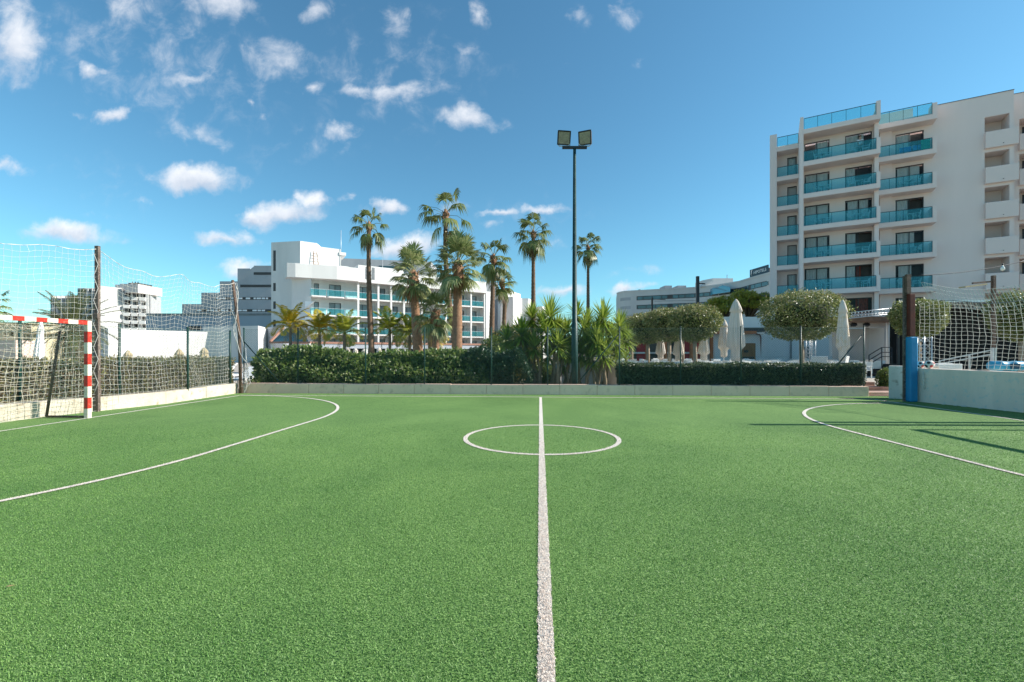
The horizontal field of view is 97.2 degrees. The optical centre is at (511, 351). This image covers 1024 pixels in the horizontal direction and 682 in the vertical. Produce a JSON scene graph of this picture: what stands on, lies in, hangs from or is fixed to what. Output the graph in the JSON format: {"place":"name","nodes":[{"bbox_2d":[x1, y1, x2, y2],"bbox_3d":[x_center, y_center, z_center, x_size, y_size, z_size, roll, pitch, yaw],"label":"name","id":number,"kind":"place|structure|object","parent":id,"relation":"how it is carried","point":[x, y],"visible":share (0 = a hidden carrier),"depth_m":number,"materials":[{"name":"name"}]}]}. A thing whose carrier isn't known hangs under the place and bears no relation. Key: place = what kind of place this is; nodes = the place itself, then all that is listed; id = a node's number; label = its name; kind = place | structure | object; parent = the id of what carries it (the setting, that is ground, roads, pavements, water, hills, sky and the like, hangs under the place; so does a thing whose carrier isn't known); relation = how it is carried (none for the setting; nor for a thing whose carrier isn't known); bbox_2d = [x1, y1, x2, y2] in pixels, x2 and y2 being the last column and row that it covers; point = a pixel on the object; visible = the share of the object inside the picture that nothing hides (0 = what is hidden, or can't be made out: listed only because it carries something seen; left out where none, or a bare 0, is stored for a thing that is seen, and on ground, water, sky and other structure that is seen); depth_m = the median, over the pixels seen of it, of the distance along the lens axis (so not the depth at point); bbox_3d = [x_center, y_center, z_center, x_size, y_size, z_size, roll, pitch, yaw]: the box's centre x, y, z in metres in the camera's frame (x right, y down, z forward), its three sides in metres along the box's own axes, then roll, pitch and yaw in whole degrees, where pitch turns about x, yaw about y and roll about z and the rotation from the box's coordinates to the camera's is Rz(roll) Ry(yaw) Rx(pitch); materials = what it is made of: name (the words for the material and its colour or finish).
{"place":"outdoors","nodes":[
{"label":"outdoors","id":0,"kind":"place"},
{"bbox_2d":[0,322,69,359],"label":"tan house","id":1,"kind":"structure","parent":0,"point":[31,346],"depth_m":48.00,"materials":[{"name":"paint"}]},
{"bbox_2d":[50,282,161,356],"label":"distant hotel","id":2,"kind":"structure","parent":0,"point":[117,300],"depth_m":131.00,"materials":[{"name":"grey paint"}]},
{"bbox_2d":[182,266,270,312],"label":"grey hotel","id":3,"kind":"structure","parent":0,"point":[254,286],"depth_m":100.00,"materials":[{"name":"paint"}]},
{"bbox_2d":[196,309,270,311],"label":"ribbon window","id":4,"kind":"structure","parent":3,"relation":"in","point":[201,310],"depth_m":99.93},
{"bbox_2d":[232,362,561,389],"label":"pool deck","id":5,"kind":"structure","parent":0,"point":[236,370],"depth_m":33.86,"materials":[{"name":"tile"}]},
{"bbox_2d":[101,328,207,363],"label":"white garden wall","id":6,"kind":"structure","parent":5,"relation":"on","point":[148,336],"depth_m":40.78,"materials":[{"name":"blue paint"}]},
{"bbox_2d":[203,326,288,361],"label":"white pavilion","id":7,"kind":"structure","parent":5,"relation":"on","point":[251,341],"depth_m":61.12,"materials":[{"name":"paint"}]},
{"bbox_2d":[269,328,310,348],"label":"glass canopy","id":8,"kind":"object","parent":5,"relation":"on","point":[279,340],"visible":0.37,"depth_m":57.24,"materials":[{"name":"glass"}]},
{"bbox_2d":[0,393,1023,681],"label":"turf pitch","id":9,"kind":"object","parent":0,"point":[572,413],"visible":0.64,"depth_m":3.59,"materials":[{"name":"plastic"}]},
{"bbox_2d":[0,315,91,422],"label":"handball goal","id":10,"kind":"object","parent":9,"relation":"on","point":[87,388],"visible":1,"depth_m":9.61,"materials":[{"name":"metal"}]},
{"bbox_2d":[93,246,100,411],"bbox_3d":[-9.818,-0.545,10.688,0.155,3.930,0.155,0,0,0],"label":"net post","id":11,"kind":"object","parent":9,"relation":"on","point":[97,326],"visible":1,"depth_m":10.69,"materials":[{"name":"metal"}]},
{"bbox_2d":[0,243,95,421],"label":"ball net","id":12,"kind":"object","parent":11,"relation":"attached to","point":[67,313],"visible":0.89,"depth_m":9.69,"materials":[{"name":"fabric"}]},
{"bbox_2d":[99,251,234,409],"bbox_3d":[-9.689,-0.510,13.071,0.313,3.854,4.747,0,0,3],"label":"ball net","id":13,"kind":"object","parent":11,"relation":"attached to","point":[109,379],"visible":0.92,"depth_m":12.41,"materials":[{"name":"fabric"}]},
{"bbox_2d":[0,395,338,501],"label":"goal area line","id":14,"kind":"object","parent":9,"relation":"on","point":[337,407],"visible":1,"depth_m":6.26,"materials":[{"name":"paint"}]},
{"bbox_2d":[231,280,250,392],"bbox_3d":[-9.239,-0.512,15.457,0.692,3.867,0.409,0,0,0],"label":"net post","id":15,"kind":"object","parent":9,"relation":"on","point":[237,322],"visible":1,"depth_m":15.39,"materials":[{"name":"brown metal"}]},
{"bbox_2d":[0,419,1023,681],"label":"turf fibres","id":16,"kind":"object","parent":9,"relation":"on","point":[516,551],"visible":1,"depth_m":3.04,"materials":[{"name":"plastic"}]},
{"bbox_2d":[2,420,1022,681],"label":"line fibres","id":17,"kind":"object","parent":9,"relation":"on","point":[542,600],"visible":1,"depth_m":2.95,"materials":[{"name":"plastic"}]},
{"bbox_2d":[463,425,620,454],"bbox_3d":[0.486,1.415,7.464,2.574,0.001,2.573,0,0,0],"label":"circle","id":18,"kind":"object","parent":9,"relation":"on","point":[469,443],"visible":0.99,"depth_m":6.88,"materials":[{"name":"paint"}]},
{"bbox_2d":[537,397,555,681],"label":"halfway line","id":19,"kind":"object","parent":9,"relation":"on","point":[541,606],"visible":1,"depth_m":2.87,"materials":[{"name":"paint"}]},
{"bbox_2d":[902,274,917,401],"bbox_3d":[11.332,-0.390,12.845,0.270,3.620,0.210,0,0,0],"label":"net post","id":20,"kind":"object","parent":9,"relation":"on","point":[909,369],"visible":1,"depth_m":12.81,"materials":[{"name":"blue metal"}]},
{"bbox_2d":[802,403,1023,475],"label":"goal area line","id":21,"kind":"object","parent":9,"relation":"on","point":[804,413],"visible":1,"depth_m":7.51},
{"bbox_2d":[889,366,1023,412],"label":"pitch wall","id":22,"kind":"structure","parent":9,"relation":"on","point":[995,390],"depth_m":11.62,"materials":[{"name":"grey paint"}]},
{"bbox_2d":[919,282,1023,388],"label":"ball net","id":23,"kind":"object","parent":22,"relation":"on","point":[979,332],"visible":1,"depth_m":11.61,"materials":[{"name":"white fabric"}]},
{"bbox_2d":[0,0,1023,345],"label":"sky","id":24,"kind":"structure","parent":0,"point":[189,138],"materials":[{"name":"blue"}]},
{"bbox_2d":[498,292,548,357],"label":"stepped villa block","id":25,"kind":"structure","parent":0,"point":[516,303],"depth_m":97.39,"materials":[{"name":"white paint"}]},
{"bbox_2d":[616,272,769,333],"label":"curved hotel","id":26,"kind":"structure","parent":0,"point":[631,302],"depth_m":130.45,"materials":[{"name":"white paint"}]},
{"bbox_2d":[637,302,706,308],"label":"ribbon window","id":27,"kind":"structure","parent":26,"relation":"in","point":[675,305],"depth_m":131.85,"materials":[{"name":"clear glass"}]},
{"bbox_2d":[637,292,717,299],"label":"ribbon window","id":28,"kind":"structure","parent":26,"relation":"in","point":[705,294],"depth_m":130.76,"materials":[{"name":"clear glass"}]},
{"bbox_2d":[719,281,767,294],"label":"ribbon window","id":29,"kind":"structure","parent":26,"relation":"in","point":[761,284],"depth_m":111.23,"materials":[{"name":"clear glass"}]},
{"bbox_2d":[549,365,877,385],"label":"terrace paving","id":30,"kind":"structure","parent":0,"point":[869,379],"depth_m":22.84,"materials":[{"name":"stone"}]},
{"bbox_2d":[698,338,709,359],"bbox_3d":[11.491,0.093,27.000,0.665,2.653,0.675,0,0,0],"label":"parasol","id":31,"kind":"object","parent":30,"relation":"on","point":[702,351],"visible":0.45,"depth_m":26.83,"materials":[{"name":"beige fabric"}]},
{"bbox_2d":[718,319,728,356],"bbox_3d":[12.681,-0.268,27.000,0.641,3.376,0.651,0,0,0],"label":"parasol","id":32,"kind":"object","parent":30,"relation":"on","point":[721,341],"visible":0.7,"depth_m":26.86,"materials":[{"name":"beige fabric"}]},
{"bbox_2d":[726,299,745,360],"bbox_3d":[10.430,-0.514,21.000,0.783,3.867,0.796,0,0,0],"label":"parasol","id":33,"kind":"object","parent":30,"relation":"on","point":[735,321],"visible":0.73,"depth_m":20.83,"materials":[{"name":"white fabric"}]},
{"bbox_2d":[615,316,889,363],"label":"terrace restaurant","id":34,"kind":"structure","parent":30,"relation":"on","point":[751,325],"depth_m":38.60,"materials":[{"name":"white paint"}]},
{"bbox_2d":[742,343,755,359],"bbox_3d":[19.868,0.341,38.075,1.257,2.118,0.250,0,0,0],"label":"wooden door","id":35,"kind":"structure","parent":34,"relation":"in","point":[752,351],"depth_m":37.98,"materials":[{"name":"brown wood"}]},
{"bbox_2d":[835,300,849,361],"bbox_3d":[14.650,-0.440,20.000,0.529,3.719,0.530,0,0,0],"label":"parasol","id":36,"kind":"object","parent":30,"relation":"on","point":[842,322],"visible":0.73,"depth_m":19.89,"materials":[{"name":"white fabric"}]},
{"bbox_2d":[770,89,1023,325],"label":"hotel tower","id":37,"kind":"structure","parent":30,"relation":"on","point":[965,195],"depth_m":39.09,"materials":[{"name":"beige paint"}]},
{"bbox_2d":[805,267,828,289],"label":"balcony door","id":38,"kind":"structure","parent":37,"relation":"in","point":[822,274],"depth_m":41.54,"materials":[{"name":"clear glass"}]},
{"bbox_2d":[805,235,828,257],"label":"balcony door","id":39,"kind":"structure","parent":37,"relation":"in","point":[813,242],"depth_m":41.59,"materials":[{"name":"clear glass"}]},
{"bbox_2d":[805,203,828,225],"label":"balcony door","id":40,"kind":"structure","parent":37,"relation":"in","point":[809,220],"depth_m":41.54,"materials":[{"name":"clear glass"}]},
{"bbox_2d":[805,172,828,193],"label":"balcony door","id":41,"kind":"structure","parent":37,"relation":"in","point":[809,186],"depth_m":41.54,"materials":[{"name":"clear glass"}]},
{"bbox_2d":[805,140,828,160],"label":"balcony door","id":42,"kind":"structure","parent":37,"relation":"in","point":[809,155],"depth_m":41.51,"materials":[{"name":"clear glass"}]},
{"bbox_2d":[845,297,871,316],"bbox_3d":[30.787,-3.680,40.217,2.000,2.160,0.650,0,0,30],"label":"balcony door","id":43,"kind":"structure","parent":37,"relation":"in","point":[863,304],"depth_m":40.00,"materials":[{"name":"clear glass"}]},
{"bbox_2d":[845,264,871,287],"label":"balcony door","id":44,"kind":"structure","parent":37,"relation":"in","point":[866,271],"depth_m":40.21,"materials":[{"name":"clear glass"}]},
{"bbox_2d":[845,231,871,254],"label":"balcony door","id":45,"kind":"structure","parent":37,"relation":"in","point":[854,238],"depth_m":40.26,"materials":[{"name":"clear glass"}]},
{"bbox_2d":[845,198,871,220],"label":"balcony door","id":46,"kind":"structure","parent":37,"relation":"in","point":[863,203],"depth_m":40.02,"materials":[{"name":"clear glass"}]},
{"bbox_2d":[845,165,871,187],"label":"balcony door","id":47,"kind":"structure","parent":37,"relation":"in","point":[851,172],"depth_m":40.27,"materials":[{"name":"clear glass"}]},
{"bbox_2d":[845,131,871,153],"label":"balcony door","id":48,"kind":"structure","parent":37,"relation":"in","point":[854,138],"depth_m":40.14,"materials":[{"name":"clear glass"}]},
{"bbox_2d":[896,264,922,287],"bbox_3d":[35.121,-6.580,40.024,2.000,2.160,0.650,0,0,30],"label":"balcony door","id":49,"kind":"structure","parent":37,"relation":"in","point":[915,269],"depth_m":39.99,"materials":[{"name":"clear glass"}]},
{"bbox_2d":[896,230,922,254],"bbox_3d":[35.121,-9.480,40.024,2.000,2.160,0.650,0,0,30],"label":"balcony door","id":50,"kind":"structure","parent":37,"relation":"in","point":[907,237],"depth_m":39.93,"materials":[{"name":"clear glass"}]},
{"bbox_2d":[896,197,922,220],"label":"balcony door","id":51,"kind":"structure","parent":37,"relation":"in","point":[902,205],"depth_m":40.01,"materials":[{"name":"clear glass"}]},
{"bbox_2d":[896,164,922,187],"bbox_3d":[35.121,-15.280,40.024,2.000,2.160,0.650,0,0,30],"label":"balcony door","id":52,"kind":"structure","parent":37,"relation":"in","point":[909,170],"depth_m":39.86,"materials":[{"name":"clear glass"}]},
{"bbox_2d":[896,130,922,154],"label":"balcony door","id":53,"kind":"structure","parent":37,"relation":"in","point":[904,138],"depth_m":40.02,"materials":[{"name":"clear glass"}]},
{"bbox_2d":[918,336,932,361],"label":"truss column","id":54,"kind":"structure","parent":30,"relation":"on","point":[925,351],"depth_m":17.85,"materials":[{"name":"metal"}]},
{"bbox_2d":[890,300,1017,371],"bbox_3d":[29.147,-0.672,25.150,13.138,4.184,4.300,0,0,0],"label":"stage","id":55,"kind":"object","parent":30,"relation":"on","point":[956,341],"visible":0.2,"depth_m":27.00,"materials":[{"name":"black fabric"}]},
{"bbox_2d":[938,350,989,369],"bbox_3d":[18.703,0.655,18.480,2.214,1.529,0.782,0,0,11],"label":"ramp rail","id":56,"kind":"object","parent":30,"relation":"on","point":[969,358],"visible":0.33,"depth_m":18.60,"materials":[{"name":"metal"}]},
{"bbox_2d":[827,317,889,363],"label":"stage wing","id":57,"kind":"structure","parent":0,"point":[876,333],"depth_m":30.69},
{"bbox_2d":[847,308,889,318],"bbox_3d":[23.097,-2.381,29.000,5.162,0.743,2.400,0,0,0],"label":"roof truss","id":58,"kind":"object","parent":57,"relation":"on","point":[871,314],"visible":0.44,"depth_m":27.82,"materials":[{"name":"metal"}]},
{"bbox_2d":[867,347,896,376],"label":"stage steps","id":59,"kind":"structure","parent":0,"point":[875,371],"depth_m":25.49,"materials":[{"name":"metal"}]},
{"bbox_2d":[986,361,1023,370],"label":"plastic barrel","id":60,"kind":"object","parent":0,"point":[1015,367],"visible":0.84,"depth_m":11.32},
{"bbox_3d":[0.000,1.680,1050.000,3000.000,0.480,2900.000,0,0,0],"label":"ground","id":61,"kind":"structure","parent":0,"visible":0},
{"bbox_2d":[33,322,43,361],"bbox_3d":[-15.731,0.206,15.000,0.520,2.436,0.520,5,0,0],"label":"parasol","id":62,"kind":"object","parent":61,"relation":"on","point":[39,345],"visible":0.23,"depth_m":14.95,"materials":[{"name":"white fabric"}]},
{"bbox_2d":[9,289,127,359],"bbox_3d":[-21.345,-0.772,22.038,3.837,4.596,4.227,0,0,0],"label":"date palm","id":63,"kind":"object","parent":61,"relation":"on","point":[76,306],"visible":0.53,"depth_m":21.74,"materials":[{"name":"green plant"}]},
{"bbox_2d":[0,354,235,403],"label":"dry hedge","id":64,"kind":"object","parent":61,"relation":"on","point":[142,375],"visible":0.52,"depth_m":12.64,"materials":[{"name":"brown plant"}]},
{"bbox_2d":[0,383,237,421],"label":"kerb wall","id":65,"kind":"structure","parent":61,"relation":"on","point":[151,398],"depth_m":11.33,"materials":[{"name":"concrete"}]},
{"bbox_2d":[0,321,230,401],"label":"chain link fence","id":66,"kind":"object","parent":65,"relation":"on","point":[20,399],"visible":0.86,"depth_m":11.50,"materials":[{"name":"grey metal"}]},
{"bbox_2d":[145,313,270,331],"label":"annex","id":67,"kind":"object","parent":61,"relation":"on","point":[256,319],"visible":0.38,"depth_m":84.00,"materials":[{"name":"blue paint"}]},
{"bbox_2d":[264,302,308,345],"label":"feather palm","id":68,"kind":"object","parent":61,"relation":"on","point":[290,317],"visible":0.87,"depth_m":29.79,"materials":[{"name":"green plant"}]},
{"bbox_2d":[293,309,337,345],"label":"feather palm","id":69,"kind":"object","parent":61,"relation":"on","point":[323,322],"visible":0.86,"depth_m":29.66,"materials":[{"name":"green plant"}]},
{"bbox_2d":[320,309,366,350],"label":"feather palm","id":70,"kind":"object","parent":61,"relation":"on","point":[344,324],"visible":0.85,"depth_m":29.81,"materials":[{"name":"green plant"}]},
{"bbox_2d":[245,343,490,383],"bbox_3d":[-5.064,0.590,16.413,8.944,1.892,1.823,0,0,3],"label":"leafy hedge","id":71,"kind":"object","parent":61,"relation":"on","point":[447,355],"visible":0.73,"depth_m":16.07,"materials":[{"name":"green plant"}]},
{"bbox_2d":[350,208,388,353],"bbox_3d":[-9.231,-3.914,28.892,2.732,10.886,2.704,0,0,0],"label":"fan palm","id":72,"kind":"object","parent":61,"relation":"on","point":[366,241],"visible":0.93,"depth_m":28.86,"materials":[{"name":"green plant"}]},
{"bbox_2d":[271,241,497,353],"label":"white hotel","id":73,"kind":"structure","parent":61,"relation":"on","point":[311,276],"depth_m":74.10,"materials":[{"name":"paint"}]},
{"bbox_2d":[367,306,404,350],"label":"feather palm","id":74,"kind":"object","parent":61,"relation":"on","point":[390,323],"visible":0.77,"depth_m":29.80,"materials":[{"name":"green plant"}]},
{"bbox_2d":[386,312,422,350],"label":"feather palm","id":75,"kind":"object","parent":61,"relation":"on","point":[405,331],"visible":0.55,"depth_m":29.68,"materials":[{"name":"green plant"}]},
{"bbox_2d":[388,241,439,359],"bbox_3d":[-5.662,-2.469,26.050,3.334,8.015,3.839,0,0,0],"label":"fan palm","id":76,"kind":"object","parent":61,"relation":"on","point":[410,253],"visible":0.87,"depth_m":25.74,"materials":[{"name":"green plant"}]},
{"bbox_2d":[411,290,452,355],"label":"fan palm","id":77,"kind":"object","parent":61,"relation":"on","point":[436,321],"visible":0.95,"depth_m":24.67,"materials":[{"name":"green plant"}]},
{"bbox_2d":[417,188,473,340],"bbox_3d":[-4.255,-4.458,29.034,3.742,12.012,3.664,0,0,0],"label":"fan palm","id":78,"kind":"object","parent":61,"relation":"on","point":[446,215],"visible":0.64,"depth_m":28.83,"materials":[{"name":"green plant"}]},
{"bbox_2d":[428,229,486,348],"bbox_3d":[-2.948,-2.451,23.959,3.427,7.949,3.557,0,0,0],"label":"fan palm","id":79,"kind":"object","parent":61,"relation":"on","point":[458,281],"visible":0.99,"depth_m":23.74,"materials":[{"name":"green plant"}]},
{"bbox_2d":[471,238,511,337],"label":"fan palm","id":80,"kind":"object","parent":61,"relation":"on","point":[491,273],"visible":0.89,"depth_m":29.83,"materials":[{"name":"green plant"}]},
{"bbox_2d":[477,335,510,354],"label":"background bush","id":81,"kind":"object","parent":61,"relation":"on","point":[488,342],"visible":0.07,"depth_m":19.66,"materials":[{"name":"green plant"}]},
{"bbox_2d":[458,345,535,383],"bbox_3d":[-0.556,0.613,16.173,2.820,1.778,1.743,0,0,6],"label":"leafy hedge","id":82,"kind":"object","parent":61,"relation":"on","point":[502,371],"visible":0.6,"depth_m":15.80,"materials":[{"name":"green plant"}]},
{"bbox_2d":[488,266,516,332],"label":"fan palm","id":83,"kind":"object","parent":61,"relation":"on","point":[502,293],"visible":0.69,"depth_m":30.88,"materials":[{"name":"green plant"}]},
{"bbox_2d":[492,301,548,383],"bbox_3d":[0.462,-0.310,17.407,2.742,3.587,2.110,0,0,0],"label":"yucca","id":84,"kind":"object","parent":61,"relation":"on","point":[531,311],"visible":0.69,"depth_m":17.32,"materials":[{"name":"green plant"}]},
{"bbox_2d":[512,212,552,318],"bbox_3d":[1.481,-4.325,33.141,3.333,11.690,3.048,0,0,0],"label":"fan palm","id":85,"kind":"object","parent":61,"relation":"on","point":[533,248],"visible":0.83,"depth_m":32.88,"materials":[{"name":"green plant"}]},
{"bbox_2d":[242,383,868,395],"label":"kerb wall","id":86,"kind":"structure","parent":61,"relation":"on","point":[595,389],"depth_m":14.91,"materials":[{"name":"concrete"}]},
{"bbox_2d":[243,326,864,385],"bbox_3d":[0.979,0.158,15.107,20.704,1.985,0.100,0,0,3],"label":"chain link fence","id":87,"kind":"object","parent":86,"relation":"on","point":[740,356],"visible":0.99,"depth_m":14.98,"materials":[{"name":"green metal"}]},
{"bbox_2d":[615,360,866,385],"bbox_3d":[7.519,0.734,15.124,8.005,0.884,0.953,0,0,4],"label":"clipped hedge","id":88,"kind":"object","parent":86,"relation":"on","point":[718,370],"visible":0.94,"depth_m":14.81,"materials":[{"name":"green plant"}]},
{"bbox_2d":[529,292,581,384],"bbox_3d":[1.602,-0.428,17.087,2.004,3.802,2.575,0,0,36],"label":"yucca","id":89,"kind":"object","parent":61,"relation":"on","point":[560,341],"visible":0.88,"depth_m":16.86,"materials":[{"name":"green plant"}]},
{"bbox_2d":[557,129,591,383],"bbox_3d":[2.131,-3.040,15.396,1.194,8.920,0.450,0,0,0],"label":"floodlight mast","id":90,"kind":"object","parent":61,"relation":"on","point":[564,137],"visible":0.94,"depth_m":15.36,"materials":[{"name":"metal"}]},
{"bbox_2d":[556,299,596,383],"bbox_3d":[2.561,-0.395,17.932,2.256,3.756,2.173,0,0,0],"label":"yucca","id":91,"kind":"object","parent":61,"relation":"on","point":[586,321],"visible":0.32,"depth_m":17.81,"materials":[{"name":"green plant"}]},
{"bbox_2d":[572,232,602,308],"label":"fan palm","id":92,"kind":"object","parent":61,"relation":"on","point":[589,257],"visible":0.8,"depth_m":43.81,"materials":[{"name":"green plant"}]},
{"bbox_2d":[561,361,616,384],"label":"garden wall","id":93,"kind":"structure","parent":61,"relation":"on","point":[611,379],"depth_m":18.00,"materials":[{"name":"beige paint"}]},
{"bbox_2d":[578,297,625,384],"bbox_3d":[3.355,-0.342,16.998,2.178,3.627,2.009,0,0,0],"label":"yucca","id":94,"kind":"object","parent":61,"relation":"on","point":[600,324],"visible":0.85,"depth_m":16.82,"materials":[{"name":"green plant"}]},
{"bbox_2d":[601,309,636,384],"bbox_3d":[4.352,-0.164,17.954,2.134,3.291,1.487,0,0,-43],"label":"yucca","id":95,"kind":"object","parent":61,"relation":"on","point":[620,318],"visible":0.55,"depth_m":17.78,"materials":[{"name":"green plant"}]},
{"bbox_2d":[623,311,662,361],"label":"ball tree","id":96,"kind":"object","parent":61,"relation":"on","point":[637,324],"visible":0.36,"depth_m":28.60,"materials":[{"name":"green plant"}]},
{"bbox_2d":[642,306,686,361],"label":"ball tree","id":97,"kind":"object","parent":61,"relation":"on","point":[660,321],"visible":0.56,"depth_m":26.56,"materials":[{"name":"green plant"}]},
{"bbox_2d":[665,303,723,361],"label":"ball tree","id":98,"kind":"object","parent":61,"relation":"on","point":[693,319],"visible":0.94,"depth_m":23.34,"materials":[{"name":"green plant"}]},
{"bbox_2d":[704,295,744,316],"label":"pine tree","id":99,"kind":"object","parent":61,"relation":"on","point":[721,303],"visible":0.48,"depth_m":49.53,"materials":[{"name":"green plant"}]},
{"bbox_2d":[727,288,769,316],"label":"pine tree","id":100,"kind":"object","parent":61,"relation":"on","point":[749,301],"visible":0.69,"depth_m":47.25,"materials":[{"name":"green plant"}]},
{"bbox_2d":[755,287,857,362],"bbox_3d":[14.127,-0.793,22.007,3.674,4.530,3.862,0,0,0],"label":"ball tree","id":101,"kind":"object","parent":61,"relation":"on","point":[806,313],"visible":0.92,"depth_m":21.18,"materials":[{"name":"green plant"}]},
{"bbox_2d":[874,367,888,386],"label":"round bush","id":102,"kind":"object","parent":61,"relation":"on","point":[882,379],"visible":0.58,"depth_m":15.33,"materials":[{"name":"green plant"}]},
{"bbox_2d":[885,298,952,361],"bbox_3d":[17.989,-0.485,19.974,2.221,3.913,2.337,0,0,0],"label":"ball tree","id":103,"kind":"object","parent":61,"relation":"on","point":[895,315],"visible":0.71,"depth_m":19.48,"materials":[{"name":"green plant"}]},
{"bbox_2d":[959,275,996,370],"bbox_3d":[15.462,-0.554,14.966,1.189,3.948,0.220,0,0,-4],"label":"lamp pole","id":104,"kind":"object","parent":61,"relation":"on","point":[993,286],"visible":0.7,"depth_m":14.96,"materials":[{"name":"black metal"}]},
{"bbox_2d":[979,288,1023,371],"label":"ball tree","id":105,"kind":"object","parent":61,"relation":"on","point":[1012,317],"visible":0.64,"depth_m":17.44,"materials":[{"name":"green plant"}]},
{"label":"path","id":106,"kind":"structure","parent":0,"visible":0},
{"bbox_2d":[823,381,888,394],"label":"garden steps","id":107,"kind":"structure","parent":106,"relation":"on","point":[877,390],"depth_m":15.10,"materials":[{"name":"brick"}]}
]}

